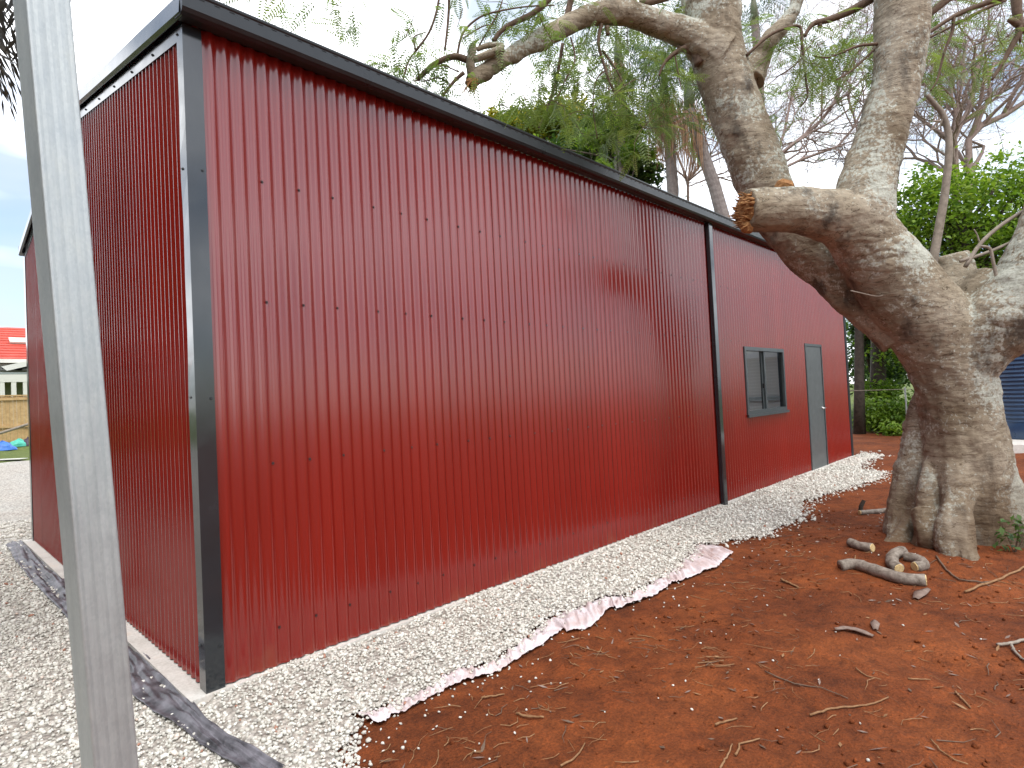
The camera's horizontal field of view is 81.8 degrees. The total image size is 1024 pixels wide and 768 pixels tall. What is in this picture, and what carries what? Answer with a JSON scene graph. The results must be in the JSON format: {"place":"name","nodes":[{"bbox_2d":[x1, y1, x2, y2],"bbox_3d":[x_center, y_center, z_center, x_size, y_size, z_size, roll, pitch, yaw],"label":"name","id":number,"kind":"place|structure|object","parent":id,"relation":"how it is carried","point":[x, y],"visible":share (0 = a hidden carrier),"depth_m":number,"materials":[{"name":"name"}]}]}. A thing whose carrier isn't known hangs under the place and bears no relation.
{"place":"outdoors","nodes":[
{"label":"outdoors","id":0,"kind":"place"},
{"bbox_2d":[0,383,1023,767],"bbox_3d":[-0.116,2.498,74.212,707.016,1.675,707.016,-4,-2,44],"label":"ground","id":1,"kind":"structure","parent":0,"point":[684,731],"depth_m":3.13,"materials":[{"name":"red soil"}]},
{"bbox_2d":[0,440,16,450],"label":"blue tarp","id":2,"kind":"object","parent":1,"relation":"on","point":[4,445],"visible":1,"depth_m":18.44,"materials":[{"name":"blue plastic"}]},
{"bbox_2d":[0,458,26,459],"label":"white board","id":3,"kind":"object","parent":1,"relation":"on","point":[13,459],"visible":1,"depth_m":15.65,"materials":[{"name":"grey paint"}]},
{"bbox_2d":[0,327,27,427],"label":"house","id":4,"kind":"structure","parent":1,"relation":"on","point":[13,373],"depth_m":28.67,"materials":[{"name":"white"}]},
{"bbox_2d":[0,364,21,369],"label":"window","id":5,"kind":"structure","parent":4,"relation":"in","point":[1,368],"depth_m":28.54,"materials":[{"name":"grey paint"}]},
{"bbox_2d":[0,423,27,434],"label":"leaning pole","id":6,"kind":"object","parent":1,"relation":"on","point":[12,429],"visible":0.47,"depth_m":19.86,"materials":[{"name":"beige wood"}]},
{"bbox_2d":[0,395,28,441],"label":"paling fence","id":7,"kind":"object","parent":1,"relation":"on","point":[7,417],"visible":0.26,"depth_m":21.06,"materials":[{"name":"brown wood"}]},
{"bbox_2d":[10,438,25,446],"bbox_3d":[-16.348,1.921,19.577,0.431,0.292,0.660,-4,-2,44],"label":"green bag","id":8,"kind":"object","parent":1,"relation":"on","point":[18,442],"visible":0.77,"depth_m":19.46,"materials":[{"name":"green plastic"}]},
{"bbox_2d":[24,436,28,445],"bbox_3d":[-16.164,1.903,19.721,0.410,0.323,0.422,-4,-2,44],"label":"dark bag","id":9,"kind":"object","parent":1,"relation":"on","point":[26,440],"visible":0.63,"depth_m":19.62,"materials":[{"name":"plastic"}]},
{"bbox_2d":[0,0,87,120],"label":"palm tree","id":10,"kind":"object","parent":1,"relation":"on","point":[5,50],"visible":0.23,"depth_m":3.39,"materials":[{"name":"green plant"}]},
{"bbox_2d":[13,0,138,767],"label":"steel post","id":11,"kind":"object","parent":1,"relation":"on","point":[75,383],"visible":1,"depth_m":1.27,"materials":[{"name":"silver metal"}]},
{"bbox_2d":[6,540,284,767],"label":"black fabric strip","id":12,"kind":"object","parent":1,"relation":"on","point":[167,700],"visible":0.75,"depth_m":3.10,"materials":[{"name":"grey fabric"}]},
{"bbox_2d":[22,455,854,704],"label":"concrete slab","id":13,"kind":"structure","parent":1,"relation":"on","point":[183,683],"depth_m":3.79,"materials":[{"name":"grey concrete"}]},
{"bbox_2d":[18,0,853,693],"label":"shed","id":14,"kind":"structure","parent":13,"relation":"on","point":[380,348],"depth_m":4.17,"materials":[{"name":"red paint"}]},
{"bbox_2d":[743,346,789,417],"bbox_3d":[3.761,-0.040,8.785,0.110,0.992,1.546,-4,-2,44],"label":"window","id":15,"kind":"structure","parent":14,"relation":"in","point":[780,352],"depth_m":8.78,"materials":[{"name":"metal"}]},
{"bbox_2d":[804,343,828,470],"bbox_3d":[5.337,0.387,10.364,0.121,2.177,0.871,-4,-2,44],"label":"door","id":16,"kind":"structure","parent":14,"relation":"in","point":[813,352],"depth_m":10.36,"materials":[{"name":"grey paint"}]},
{"bbox_2d":[0,450,891,767],"bbox_3d":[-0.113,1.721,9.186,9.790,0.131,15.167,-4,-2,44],"label":"gravel","id":17,"kind":"structure","parent":1,"relation":"on","point":[316,694],"depth_m":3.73,"materials":[{"name":"grey gravel"}]},
{"bbox_2d":[481,693,504,698],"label":"twig","id":18,"kind":"object","parent":1,"relation":"on","point":[487,696],"visible":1,"depth_m":3.02,"materials":[{"name":"brown wood"}]},
{"bbox_2d":[516,712,543,717],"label":"twig","id":19,"kind":"object","parent":1,"relation":"on","point":[527,716],"visible":1,"depth_m":2.80,"materials":[{"name":"brown wood"}]},
{"bbox_2d":[483,86,592,142],"bbox_3d":[1.437,-4.603,22.767,5.218,13.315,3.430,-3,-1,-2],"label":"yellowing tree","id":20,"kind":"object","parent":1,"relation":"on","point":[492,114],"visible":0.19,"depth_m":22.34,"materials":[{"name":"green plant"}]},
{"bbox_2d":[358,543,732,722],"bbox_3d":[0.660,1.579,4.267,0.510,0.069,3.918,-4,-2,44],"label":"geotextile edge","id":21,"kind":"object","parent":1,"relation":"on","point":[589,614],"visible":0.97,"depth_m":3.94,"materials":[{"name":"white fabric"}]},
{"bbox_2d":[560,743,584,766],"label":"twig","id":22,"kind":"object","parent":1,"relation":"on","point":[570,760],"visible":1,"depth_m":2.45,"materials":[{"name":"brown wood"}]},
{"bbox_2d":[533,112,658,176],"bbox_3d":[2.510,-3.346,18.825,4.623,10.535,2.091,-3,-1,7],"label":"lime leaf tree","id":23,"kind":"object","parent":1,"relation":"on","point":[630,148],"visible":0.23,"depth_m":18.64,"materials":[{"name":"green plant"}]},
{"bbox_2d":[540,105,665,188],"bbox_3d":[2.981,-4.019,20.811,5.104,11.919,3.378,-3,-1,-6],"label":"dark shade tree","id":24,"kind":"object","parent":1,"relation":"on","point":[647,175],"visible":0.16,"depth_m":20.24,"materials":[{"name":"green plant"}]},
{"bbox_2d":[550,0,674,172],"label":"palm tree","id":25,"kind":"object","parent":1,"relation":"on","point":[608,67],"visible":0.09,"depth_m":18.94,"materials":[{"name":"green plant"}]},
{"bbox_2d":[218,0,1023,560],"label":"poinciana tree","id":26,"kind":"object","parent":1,"relation":"on","point":[854,252],"visible":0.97,"depth_m":5.09,"materials":[{"name":"grey plant"}]},
{"bbox_2d":[589,11,746,196],"bbox_3d":[5.038,-4.544,17.894,4.637,12.649,4.308,-4,-2,44],"label":"palm tree","id":27,"kind":"object","parent":1,"relation":"on","point":[672,181],"visible":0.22,"depth_m":17.86,"materials":[{"name":"green plant"}]},
{"bbox_2d":[332,462,1023,767],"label":"scattered pebbles","id":28,"kind":"object","parent":1,"relation":"on","point":[348,757],"visible":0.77,"depth_m":2.68,"materials":[{"name":"white stone"}]},
{"bbox_2d":[349,515,1023,767],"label":"soil litter","id":29,"kind":"object","parent":1,"relation":"on","point":[707,664],"visible":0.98,"depth_m":3.20,"materials":[{"name":"brown plant"}]},
{"bbox_2d":[614,10,763,218],"bbox_3d":[5.224,-4.138,16.861,4.369,11.748,4.353,-3,-1,23],"label":"palm tree","id":30,"kind":"object","parent":1,"relation":"on","point":[708,169],"visible":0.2,"depth_m":16.87,"materials":[{"name":"green plant"}]},
{"bbox_2d":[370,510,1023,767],"bbox_3d":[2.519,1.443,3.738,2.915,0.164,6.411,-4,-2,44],"label":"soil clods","id":31,"kind":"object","parent":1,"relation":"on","point":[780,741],"visible":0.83,"depth_m":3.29,"materials":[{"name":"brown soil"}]},
{"bbox_2d":[544,1,856,200],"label":"bare poinciana","id":32,"kind":"object","parent":1,"relation":"on","point":[693,166],"visible":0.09,"depth_m":21.00,"materials":[{"name":"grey plant"}]},
{"bbox_2d":[714,718,736,725],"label":"twig","id":33,"kind":"object","parent":1,"relation":"on","point":[720,722],"visible":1,"depth_m":2.69,"materials":[{"name":"brown wood"}]},
{"bbox_2d":[719,743,732,767],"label":"twig","id":34,"kind":"object","parent":1,"relation":"on","point":[723,762],"visible":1,"depth_m":2.40,"materials":[{"name":"brown wood"}]},
{"bbox_2d":[734,738,759,755],"bbox_3d":[0.983,1.528,2.508,0.202,0.023,0.045,-2,-2,-41],"label":"twig","id":35,"kind":"object","parent":1,"relation":"on","point":[738,749],"visible":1,"depth_m":2.52,"materials":[{"name":"brown wood"}]},
{"bbox_2d":[741,0,805,102],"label":"palm tree","id":36,"kind":"object","parent":1,"relation":"on","point":[753,8],"visible":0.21,"depth_m":21.43,"materials":[{"name":"green plant"}]},
{"bbox_2d":[780,578,798,587],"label":"twig","id":37,"kind":"object","parent":1,"relation":"on","point":[785,581],"visible":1,"depth_m":4.53,"materials":[{"name":"brown wood"}]},
{"bbox_2d":[765,671,847,698],"bbox_3d":[1.477,1.520,2.990,0.405,0.011,0.050,-4,-2,44],"label":"twig","id":38,"kind":"object","parent":1,"relation":"on","point":[801,684],"visible":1,"depth_m":3.00,"materials":[{"name":"brown wood"}]},
{"bbox_2d":[640,0,1015,205],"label":"bare poinciana","id":39,"kind":"object","parent":1,"relation":"on","point":[822,115],"visible":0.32,"depth_m":17.89,"materials":[{"name":"grey plant"}]},
{"bbox_2d":[809,697,888,715],"bbox_3d":[1.588,1.514,2.775,0.435,0.022,0.031,-3,-1,-10],"label":"twig","id":40,"kind":"object","parent":1,"relation":"on","point":[826,709],"visible":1,"depth_m":2.77,"materials":[{"name":"brown wood"}]},
{"bbox_2d":[833,626,873,636],"bbox_3d":[2.066,1.492,3.584,0.218,0.034,0.076,-3,-1,20],"label":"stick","id":41,"kind":"object","parent":1,"relation":"on","point":[854,629],"visible":1,"depth_m":3.58,"materials":[{"name":"grey wood"}]},
{"bbox_2d":[846,538,874,551],"bbox_3d":[3.018,1.399,5.122,0.091,0.084,0.239,-2,-1,-19],"label":"cut log","id":42,"kind":"object","parent":1,"relation":"on","point":[859,545],"visible":1,"depth_m":5.08,"materials":[{"name":"grey wood"}]},
{"bbox_2d":[858,500,865,510],"bbox_3d":[3.982,1.391,6.725,0.086,0.155,0.051,-3,-1,12],"label":"stake","id":43,"kind":"object","parent":1,"relation":"on","point":[861,504],"visible":0.71,"depth_m":6.71,"materials":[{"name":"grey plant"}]},
{"bbox_2d":[855,667,880,679],"bbox_3d":[1.833,1.501,3.059,0.032,0.011,0.140,-2,-1,-22],"label":"twig","id":44,"kind":"object","parent":1,"relation":"on","point":[865,674],"visible":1,"depth_m":3.06,"materials":[{"name":"brown wood"}]},
{"bbox_2d":[858,508,885,514],"bbox_3d":[4.238,1.448,6.749,0.737,0.093,0.116,-2,-1,-24],"label":"cut stick","id":45,"kind":"object","parent":1,"relation":"on","point":[871,511],"visible":0.6,"depth_m":6.63,"materials":[{"name":"grey wood"}]},
{"bbox_2d":[870,619,879,629],"bbox_3d":[2.247,1.484,3.660,0.053,0.023,0.153,-3,-1,19],"label":"stone","id":46,"kind":"object","parent":1,"relation":"on","point":[874,623],"visible":1,"depth_m":3.64,"materials":[{"name":"grey stone"}]},
{"bbox_2d":[851,408,899,430],"bbox_3d":[14.979,1.060,23.502,4.379,0.711,15.331,-4,-2,33],"label":"ground cover","id":47,"kind":"object","parent":1,"relation":"on","point":[852,420],"depth_m":20.24,"materials":[{"name":"green plant"}]},
{"bbox_2d":[846,324,906,384],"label":"understory tree","id":48,"kind":"object","parent":1,"relation":"on","point":[889,375],"visible":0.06,"depth_m":19.79,"materials":[{"name":"green plant"}]},
{"bbox_2d":[851,387,907,412],"bbox_3d":[11.948,0.734,15.985,5.795,1.409,0.043,-3,-1,0],"label":"wire fence","id":49,"kind":"object","parent":1,"relation":"on","point":[904,389],"visible":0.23,"depth_m":15.99,"materials":[{"name":"grey metal"}]},
{"bbox_2d":[846,328,913,398],"bbox_3d":[17.740,-1.057,27.825,6.584,4.911,4.600,-2,-2,-27],"label":"tree","id":50,"kind":"object","parent":1,"relation":"on","point":[904,380],"visible":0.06,"depth_m":27.20,"materials":[{"name":"green plant"}]},
{"bbox_2d":[850,373,912,435],"bbox_3d":[10.825,0.713,17.269,2.027,2.147,3.492,-3,-1,18],"label":"understory shrub","id":51,"kind":"object","parent":1,"relation":"on","point":[891,415],"visible":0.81,"depth_m":16.93,"materials":[{"name":"green plant"}]},
{"bbox_2d":[837,558,926,585],"bbox_3d":[2.837,1.444,4.546,0.165,0.102,0.644,-2,-2,-30],"label":"cut log","id":52,"kind":"object","parent":1,"relation":"on","point":[887,574],"visible":1,"depth_m":4.48,"materials":[{"name":"grey wood"}]},
{"bbox_2d":[853,199,921,433],"bbox_3d":[10.194,-2.060,16.880,3.303,7.070,3.083,-3,-1,8],"label":"dark tree","id":53,"kind":"object","parent":1,"relation":"on","point":[859,420],"depth_m":16.89,"materials":[{"name":"brown plant"}]},
{"bbox_2d":[885,546,907,571],"bbox_3d":[3.069,1.400,4.726,0.141,0.140,0.409,-4,-2,39],"label":"cut log","id":54,"kind":"object","parent":1,"relation":"on","point":[893,556],"visible":0.84,"depth_m":4.67,"materials":[{"name":"grey wood"}]},
{"bbox_2d":[869,200,932,430],"bbox_3d":[11.512,-2.066,17.966,3.396,7.021,3.149,-3,-1,-12],"label":"dark tree","id":55,"kind":"object","parent":1,"relation":"on","point":[874,370],"depth_m":17.84,"materials":[{"name":"green plant"}]},
{"bbox_2d":[782,0,1023,210],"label":"bare poinciana","id":56,"kind":"object","parent":1,"relation":"on","point":[1008,109],"visible":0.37,"depth_m":16.93,"materials":[{"name":"grey plant"}]},
{"bbox_2d":[903,552,929,571],"bbox_3d":[3.172,1.392,4.629,0.139,0.104,0.277,-3,-1,15],"label":"cut log","id":57,"kind":"object","parent":1,"relation":"on","point":[919,563],"visible":0.99,"depth_m":4.56,"materials":[{"name":"grey wood"}]},
{"bbox_2d":[908,678,930,679],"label":"twig","id":58,"kind":"object","parent":1,"relation":"on","point":[917,679],"visible":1,"depth_m":2.98,"materials":[{"name":"brown wood"}]},
{"bbox_2d":[913,588,930,598],"bbox_3d":[2.872,1.465,4.152,0.079,0.026,0.242,-4,-2,44],"label":"stone","id":59,"kind":"object","parent":1,"relation":"on","point":[919,594],"visible":1,"depth_m":4.12,"materials":[{"name":"grey stone"}]},
{"bbox_2d":[850,134,1023,378],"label":"broadleaf tree","id":60,"kind":"object","parent":1,"relation":"on","point":[960,225],"visible":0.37,"depth_m":14.76,"materials":[{"name":"green plant"}]},
{"bbox_2d":[930,739,967,764],"bbox_3d":[1.745,1.481,2.381,0.036,0.011,0.177,-3,-1,-7],"label":"twig","id":61,"kind":"object","parent":1,"relation":"on","point":[933,742],"visible":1,"depth_m":2.37,"materials":[{"name":"brown wood"}]},
{"bbox_2d":[935,555,988,582],"bbox_3d":[3.329,1.398,4.454,0.234,0.074,0.484,-2,-1,-13],"label":"twig","id":62,"kind":"object","parent":1,"relation":"on","point":[942,564],"visible":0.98,"depth_m":4.33,"materials":[{"name":"brown wood"}]},
{"bbox_2d":[954,691,970,707],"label":"twig","id":63,"kind":"object","parent":1,"relation":"on","point":[961,698],"visible":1,"depth_m":2.77,"materials":[{"name":"brown wood"}]},
{"bbox_2d":[964,566,1023,592],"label":"twig","id":64,"kind":"object","parent":1,"relation":"on","point":[992,581],"visible":1,"depth_m":4.23,"materials":[{"name":"brown wood"}]},
{"bbox_2d":[992,514,1023,551],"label":"weed","id":65,"kind":"object","parent":1,"relation":"on","point":[1001,530],"visible":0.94,"depth_m":4.75,"materials":[{"name":"green plant"}]},
{"bbox_2d":[996,638,1023,645],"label":"forked branch","id":66,"kind":"object","parent":1,"relation":"on","point":[1012,642],"visible":0.99,"depth_m":3.32,"materials":[{"name":"grey plant"}]},
{"bbox_2d":[1009,643,1023,660],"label":"forked branch","id":67,"kind":"object","parent":1,"relation":"on","point":[1015,651],"visible":1,"depth_m":3.20,"materials":[{"name":"grey plant"}]},
{"bbox_2d":[1012,439,1023,452],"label":"tank slab","id":68,"kind":"structure","parent":1,"relation":"on","point":[1018,445],"depth_m":11.34,"materials":[{"name":"concrete"}]},
{"bbox_2d":[999,354,1023,439],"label":"water tank","id":69,"kind":"object","parent":68,"relation":"on","point":[1011,376],"visible":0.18,"depth_m":12.23,"materials":[{"name":"blue metal"}]},
{"bbox_2d":[0,0,1023,383],"label":"sky","id":70,"kind":"structure","parent":0,"point":[104,26],"materials":[{"name":"white"}]}
]}

